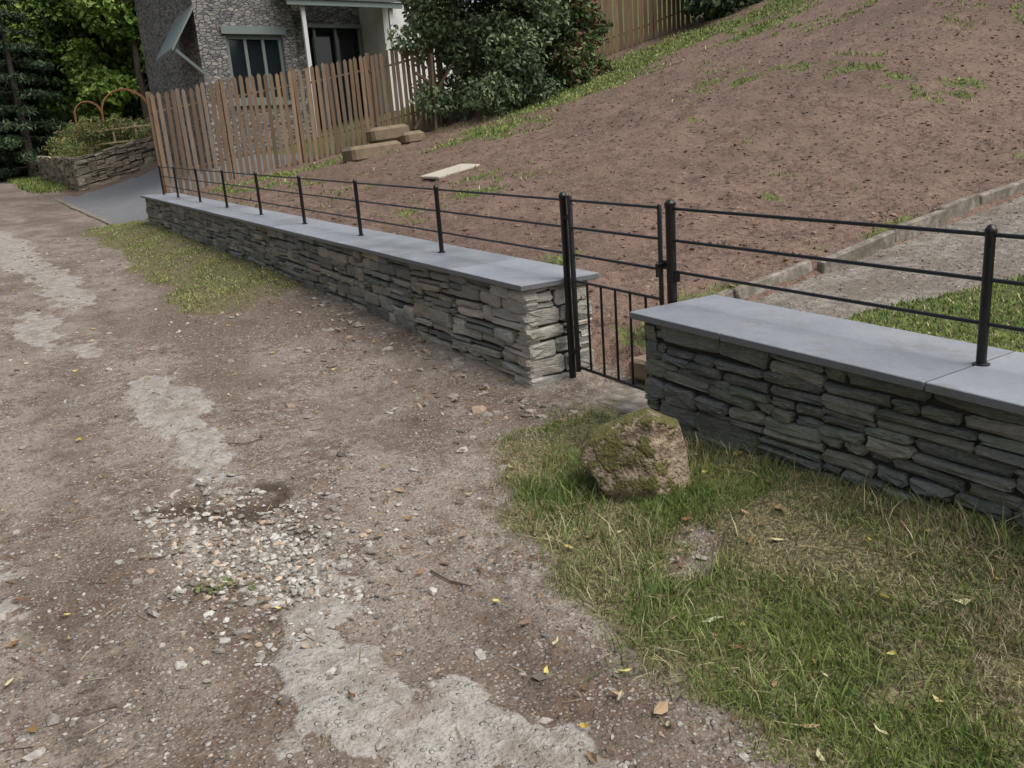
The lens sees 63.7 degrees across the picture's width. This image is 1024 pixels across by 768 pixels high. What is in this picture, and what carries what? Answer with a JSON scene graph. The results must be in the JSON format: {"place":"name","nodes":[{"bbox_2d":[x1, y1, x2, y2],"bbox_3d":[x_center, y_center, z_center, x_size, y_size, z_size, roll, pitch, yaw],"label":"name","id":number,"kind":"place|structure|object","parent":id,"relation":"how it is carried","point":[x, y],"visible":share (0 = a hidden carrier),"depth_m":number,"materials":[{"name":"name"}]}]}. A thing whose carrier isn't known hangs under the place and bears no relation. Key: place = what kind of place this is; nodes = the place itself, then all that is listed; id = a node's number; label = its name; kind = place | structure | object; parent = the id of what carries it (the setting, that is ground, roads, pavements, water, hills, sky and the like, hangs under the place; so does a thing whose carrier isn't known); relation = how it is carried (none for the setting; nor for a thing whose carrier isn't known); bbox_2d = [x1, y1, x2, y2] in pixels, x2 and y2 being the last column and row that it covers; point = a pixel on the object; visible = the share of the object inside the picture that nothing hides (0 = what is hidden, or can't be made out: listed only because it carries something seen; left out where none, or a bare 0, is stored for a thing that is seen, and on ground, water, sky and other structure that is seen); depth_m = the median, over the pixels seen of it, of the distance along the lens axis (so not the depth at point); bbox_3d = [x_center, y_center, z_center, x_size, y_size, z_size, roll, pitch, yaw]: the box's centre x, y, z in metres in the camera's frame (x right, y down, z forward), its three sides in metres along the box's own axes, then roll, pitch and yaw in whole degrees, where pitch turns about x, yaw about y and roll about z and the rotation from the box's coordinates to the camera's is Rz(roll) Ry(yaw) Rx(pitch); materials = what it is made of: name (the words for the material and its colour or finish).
{"place":"outdoors","nodes":[
{"label":"outdoors","id":0,"kind":"place"},
{"bbox_2d":[61,154,297,223],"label":"asphalt driveway","id":1,"kind":"structure","parent":0,"point":[121,202],"depth_m":21.98,"materials":[{"name":"grey asphalt"}]},
{"bbox_2d":[0,179,802,767],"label":"gravel lane","id":2,"kind":"structure","parent":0,"point":[450,635],"depth_m":3.29,"materials":[{"name":"gravel"}]},
{"bbox_2d":[5,175,73,193],"bbox_3d":[-22.954,-9.885,39.468,2.246,1.790,26.873,-14,17,-31],"label":"grass roadside","id":3,"kind":"object","parent":2,"relation":"on","point":[35,184],"depth_m":32.35,"materials":[{"name":"green plant"}]},
{"bbox_2d":[36,136,156,190],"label":"stone retaining wall","id":4,"kind":"structure","parent":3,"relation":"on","point":[97,169],"depth_m":28.12,"materials":[{"name":"stone"}]},
{"bbox_2d":[73,101,100,154],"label":"garden arch","id":5,"kind":"structure","parent":4,"relation":"on","point":[96,105],"depth_m":32.80,"materials":[{"name":"metal"}]},
{"bbox_2d":[41,113,151,158],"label":"rockery plants","id":6,"kind":"object","parent":4,"relation":"in","point":[98,137],"visible":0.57,"depth_m":29.30,"materials":[{"name":"green plant"}]},
{"bbox_2d":[89,122,149,145],"bbox_3d":[-13.149,-8.933,29.812,3.820,1.400,0.110,-14,17,-31],"label":"timber post and rail","id":7,"kind":"object","parent":4,"relation":"on","point":[115,142],"visible":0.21,"depth_m":29.24,"materials":[{"name":"brown wood"}]},
{"bbox_2d":[54,198,116,224],"bbox_3d":[-10.979,-4.402,20.911,0.140,0.660,10.988,-14,17,-31],"label":"drive edging","id":8,"kind":"object","parent":2,"relation":"on","point":[92,215],"visible":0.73,"depth_m":19.43,"materials":[{"name":"concrete"}]},
{"bbox_2d":[173,577,255,599],"bbox_3d":[-1.092,0.757,3.044,0.287,0.051,0.136,-14,17,-31],"label":"fallen sprig","id":9,"kind":"object","parent":2,"relation":"on","point":[197,587],"visible":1,"depth_m":3.06,"materials":[{"name":"plant"}]},
{"bbox_2d":[129,451,443,712],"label":"pothole stones","id":10,"kind":"object","parent":2,"relation":"on","point":[296,589],"visible":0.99,"depth_m":3.30,"materials":[{"name":"grey gravel"}]},
{"bbox_2d":[0,237,749,767],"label":"lane stones","id":11,"kind":"object","parent":2,"relation":"on","point":[242,633],"visible":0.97,"depth_m":3.59,"materials":[{"name":"grey stone"}]},
{"bbox_2d":[252,296,582,444],"bbox_3d":[-0.999,-0.235,6.022,0.831,0.368,4.026,-14,17,-31],"label":"wall foot rubble","id":12,"kind":"object","parent":2,"relation":"on","point":[459,377],"depth_m":5.54,"materials":[{"name":"stone"}]},
{"bbox_2d":[0,240,1020,767],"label":"fallen leaves","id":13,"kind":"object","parent":2,"relation":"on","point":[592,756],"depth_m":3.10,"materials":[{"name":"brown plant"}]},
{"bbox_2d":[572,383,649,413],"bbox_3d":[0.673,0.107,4.863,0.360,0.060,0.860,-14,17,-31],"label":"concrete threshold","id":14,"kind":"object","parent":2,"relation":"on","point":[631,399],"visible":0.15,"depth_m":4.84,"materials":[{"name":"grey concrete"}]},
{"bbox_2d":[415,569,971,727],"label":"fallen leaves","id":15,"kind":"object","parent":2,"relation":"on","point":[661,708],"visible":0.94,"depth_m":2.34,"materials":[{"name":"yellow plant"}]},
{"bbox_2d":[39,191,1023,767],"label":"verge grass","id":16,"kind":"structure","parent":0,"point":[692,488],"depth_m":2.69,"materials":[{"name":"green plant"}]},
{"bbox_2d":[75,220,306,314],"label":"grass bank","id":17,"kind":"structure","parent":16,"relation":"on","point":[169,256],"depth_m":10.02,"materials":[{"name":"green plant"}]},
{"bbox_2d":[580,408,690,500],"bbox_3d":[0.536,0.339,3.584,0.475,0.459,0.368,-2,15,7],"label":"mossy boulder","id":18,"kind":"object","parent":16,"relation":"on","point":[642,453],"visible":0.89,"depth_m":3.47,"materials":[{"name":"stone"}]},
{"bbox_2d":[468,407,1023,767],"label":"dry grass clippings","id":19,"kind":"object","parent":16,"relation":"on","point":[804,516],"visible":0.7,"depth_m":2.83,"materials":[{"name":"beige plant"}]},
{"bbox_2d":[644,322,1023,529],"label":"dry stone wall","id":20,"kind":"structure","parent":16,"relation":"on","point":[834,421],"depth_m":3.27,"materials":[{"name":"grey stone"}]},
{"bbox_2d":[630,295,1023,415],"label":"dry stone wall coping","id":21,"kind":"object","parent":20,"relation":"on","point":[932,364],"visible":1,"depth_m":3.33,"materials":[{"name":"grey stone"}]},
{"bbox_2d":[664,199,1023,366],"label":"estate fence","id":22,"kind":"object","parent":20,"relation":"on","point":[987,279],"visible":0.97,"depth_m":3.27,"materials":[{"name":"black metal"}]},
{"bbox_2d":[59,0,1023,376],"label":"garden ground","id":23,"kind":"structure","parent":0,"point":[669,168],"depth_m":10.32,"materials":[{"name":"brown soil"}]},
{"bbox_2d":[0,79,37,168],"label":"conifer tree","id":24,"kind":"object","parent":23,"relation":"on","point":[4,87],"visible":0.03,"depth_m":42.09,"materials":[{"name":"green plant"}]},
{"bbox_2d":[0,0,82,180],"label":"conifer tree","id":25,"kind":"object","parent":23,"relation":"on","point":[19,111],"visible":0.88,"depth_m":39.48,"materials":[{"name":"green plant"}]},
{"bbox_2d":[0,0,127,132],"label":"broadleaf tree","id":26,"kind":"object","parent":23,"relation":"on","point":[60,12],"visible":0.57,"depth_m":40.99,"materials":[{"name":"green plant"}]},
{"bbox_2d":[0,1,144,106],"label":"broadleaf tree","id":27,"kind":"object","parent":23,"relation":"on","point":[46,73],"visible":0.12,"depth_m":42.12,"materials":[{"name":"green plant"}]},
{"bbox_2d":[0,45,149,174],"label":"undergrowth","id":28,"kind":"object","parent":23,"relation":"on","point":[133,108],"visible":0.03,"depth_m":44.45,"materials":[{"name":"green plant"}]},
{"bbox_2d":[69,0,149,130],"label":"broadleaf tree","id":29,"kind":"object","parent":23,"relation":"on","point":[112,21],"visible":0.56,"depth_m":39.50,"materials":[{"name":"green plant"}]},
{"bbox_2d":[101,89,146,127],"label":"garden arch","id":30,"kind":"structure","parent":23,"relation":"on","point":[132,91],"depth_m":30.26,"materials":[{"name":"metal"}]},
{"bbox_2d":[134,0,359,166],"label":"walls","id":31,"kind":"structure","parent":23,"relation":"on","point":[201,43],"depth_m":22.21,"materials":[{"name":"grey stone"}]},
{"bbox_2d":[155,3,204,73],"bbox_3d":[-8.728,-8.803,21.456,0.727,1.660,2.200,-14,17,-31],"label":"side canopy","id":32,"kind":"object","parent":31,"relation":"attached to","point":[174,34],"visible":1,"depth_m":20.96,"materials":[{"name":"grey metal"}]},
{"bbox_2d":[220,25,290,105],"bbox_3d":[-6.737,-8.402,21.854,1.700,1.970,0.300,-14,17,-31],"label":"window frame","id":33,"kind":"object","parent":31,"relation":"attached to","point":[261,33],"visible":0.63,"depth_m":21.74,"materials":[{"name":"grey wood"}]},
{"bbox_2d":[228,28,364,128],"bbox_3d":[-6.100,-8.732,23.445,4.559,2.850,0.957,-28,28,-56],"label":"window glass","id":34,"kind":"object","parent":31,"relation":"attached to","point":[347,44],"visible":0.32,"depth_m":24.22,"materials":[{"name":"black glass"}]},
{"bbox_2d":[307,23,368,127],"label":"door frames","id":35,"kind":"structure","parent":31,"relation":"attached to","point":[335,26],"depth_m":24.27,"materials":[{"name":"grey wood"}]},
{"bbox_2d":[145,42,447,193],"bbox_3d":[-4.140,-5.488,16.823,6.033,2.930,0.149,-11,16,-24],"label":"picket fence","id":36,"kind":"object","parent":23,"relation":"on","point":[369,79],"visible":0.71,"depth_m":16.59,"materials":[{"name":"brown wood"}]},
{"bbox_2d":[285,0,402,8],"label":"porch fascia","id":37,"kind":"structure","parent":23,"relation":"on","point":[362,4],"depth_m":22.06,"materials":[{"name":"white wood"}]},
{"bbox_2d":[145,198,593,388],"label":"dry stone wall","id":38,"kind":"structure","parent":23,"relation":"on","point":[520,337],"depth_m":6.10,"materials":[{"name":"stone"}]},
{"bbox_2d":[158,165,575,378],"bbox_3d":[-2.910,-1.901,9.880,0.060,1.868,11.919,-14,17,-31],"label":"estate fence","id":39,"kind":"object","parent":38,"relation":"on","point":[563,226],"visible":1,"depth_m":6.25,"materials":[{"name":"black metal"}]},
{"bbox_2d":[564,195,679,390],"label":"iron garden gate","id":40,"kind":"structure","parent":39,"relation":"attached to","point":[660,266],"depth_m":4.78,"materials":[{"name":"black metal"}]},
{"bbox_2d":[141,193,598,290],"bbox_3d":[-3.031,-2.014,9.956,0.600,0.680,12.150,-14,17,-31],"label":"dry stone wall coping","id":41,"kind":"object","parent":38,"relation":"on","point":[514,273],"visible":0.99,"depth_m":6.64,"materials":[{"name":"grey stone"}]},
{"bbox_2d":[341,124,424,162],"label":"sandstone blocks","id":42,"kind":"object","parent":23,"relation":"on","point":[380,140],"depth_m":16.13,"materials":[{"name":"beige stone"}]},
{"bbox_2d":[357,1,454,112],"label":"rendered wall","id":43,"kind":"structure","parent":23,"relation":"on","point":[374,23],"depth_m":24.00,"materials":[{"name":"white paint"}]},
{"bbox_2d":[352,0,404,2],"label":"porch roof","id":44,"kind":"structure","parent":43,"relation":"attached to","point":[380,0],"depth_m":22.53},
{"bbox_2d":[413,54,456,129],"bbox_3d":[-1.582,-6.109,17.274,1.144,1.513,0.252,-14,17,-31],"label":"timber brace","id":45,"kind":"object","parent":23,"relation":"on","point":[432,84],"visible":0.83,"depth_m":17.24,"materials":[{"name":"brown wood"}]},
{"bbox_2d":[420,164,479,178],"bbox_3d":[-0.850,-2.931,11.370,0.746,0.183,0.420,-17,19,-39],"label":"flagstone","id":46,"kind":"object","parent":23,"relation":"on","point":[440,174],"visible":1,"depth_m":11.28,"materials":[{"name":"beige stone"}]},
{"bbox_2d":[385,0,596,122],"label":"garden shrub","id":47,"kind":"object","parent":23,"relation":"on","point":[485,46],"visible":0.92,"depth_m":17.11,"materials":[{"name":"green plant"}]},
{"bbox_2d":[503,0,615,88],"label":"rhododendron bush","id":48,"kind":"object","parent":23,"relation":"on","point":[575,60],"visible":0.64,"depth_m":18.01,"materials":[{"name":"green plant"}]},
{"bbox_2d":[511,0,689,60],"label":"boundary fence","id":49,"kind":"object","parent":23,"relation":"on","point":[652,25],"visible":0.25,"depth_m":21.41,"materials":[{"name":"brown wood"}]},
{"bbox_2d":[180,0,1023,337],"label":"garden weeds","id":50,"kind":"object","parent":23,"relation":"on","point":[604,78],"visible":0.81,"depth_m":16.15,"materials":[{"name":"green plant"}]},
{"bbox_2d":[629,354,650,380],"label":"stone steps","id":51,"kind":"structure","parent":23,"relation":"on","point":[640,372],"depth_m":5.07,"materials":[{"name":"stone"}]},
{"bbox_2d":[680,0,763,23],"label":"dark hedge","id":52,"kind":"object","parent":23,"relation":"on","point":[712,9],"visible":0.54,"depth_m":20.93,"materials":[{"name":"green plant"}]},
{"bbox_2d":[715,179,1023,299],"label":"path edging","id":53,"kind":"object","parent":23,"relation":"on","point":[939,217],"visible":0.42,"depth_m":6.43,"materials":[{"name":"concrete"}]},
{"bbox_2d":[841,273,1023,352],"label":"garden lawn","id":54,"kind":"structure","parent":23,"relation":"on","point":[961,307],"depth_m":4.87,"materials":[{"name":"green plant"}]},
{"bbox_2d":[627,196,1023,382],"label":"garden path","id":55,"kind":"structure","parent":0,"point":[863,274],"depth_m":5.88,"materials":[{"name":"grey concrete"}]},
{"bbox_2d":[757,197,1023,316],"bbox_3d":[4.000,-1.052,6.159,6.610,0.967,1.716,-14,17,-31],"label":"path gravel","id":56,"kind":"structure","parent":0,"point":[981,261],"depth_m":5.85,"materials":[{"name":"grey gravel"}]}
]}

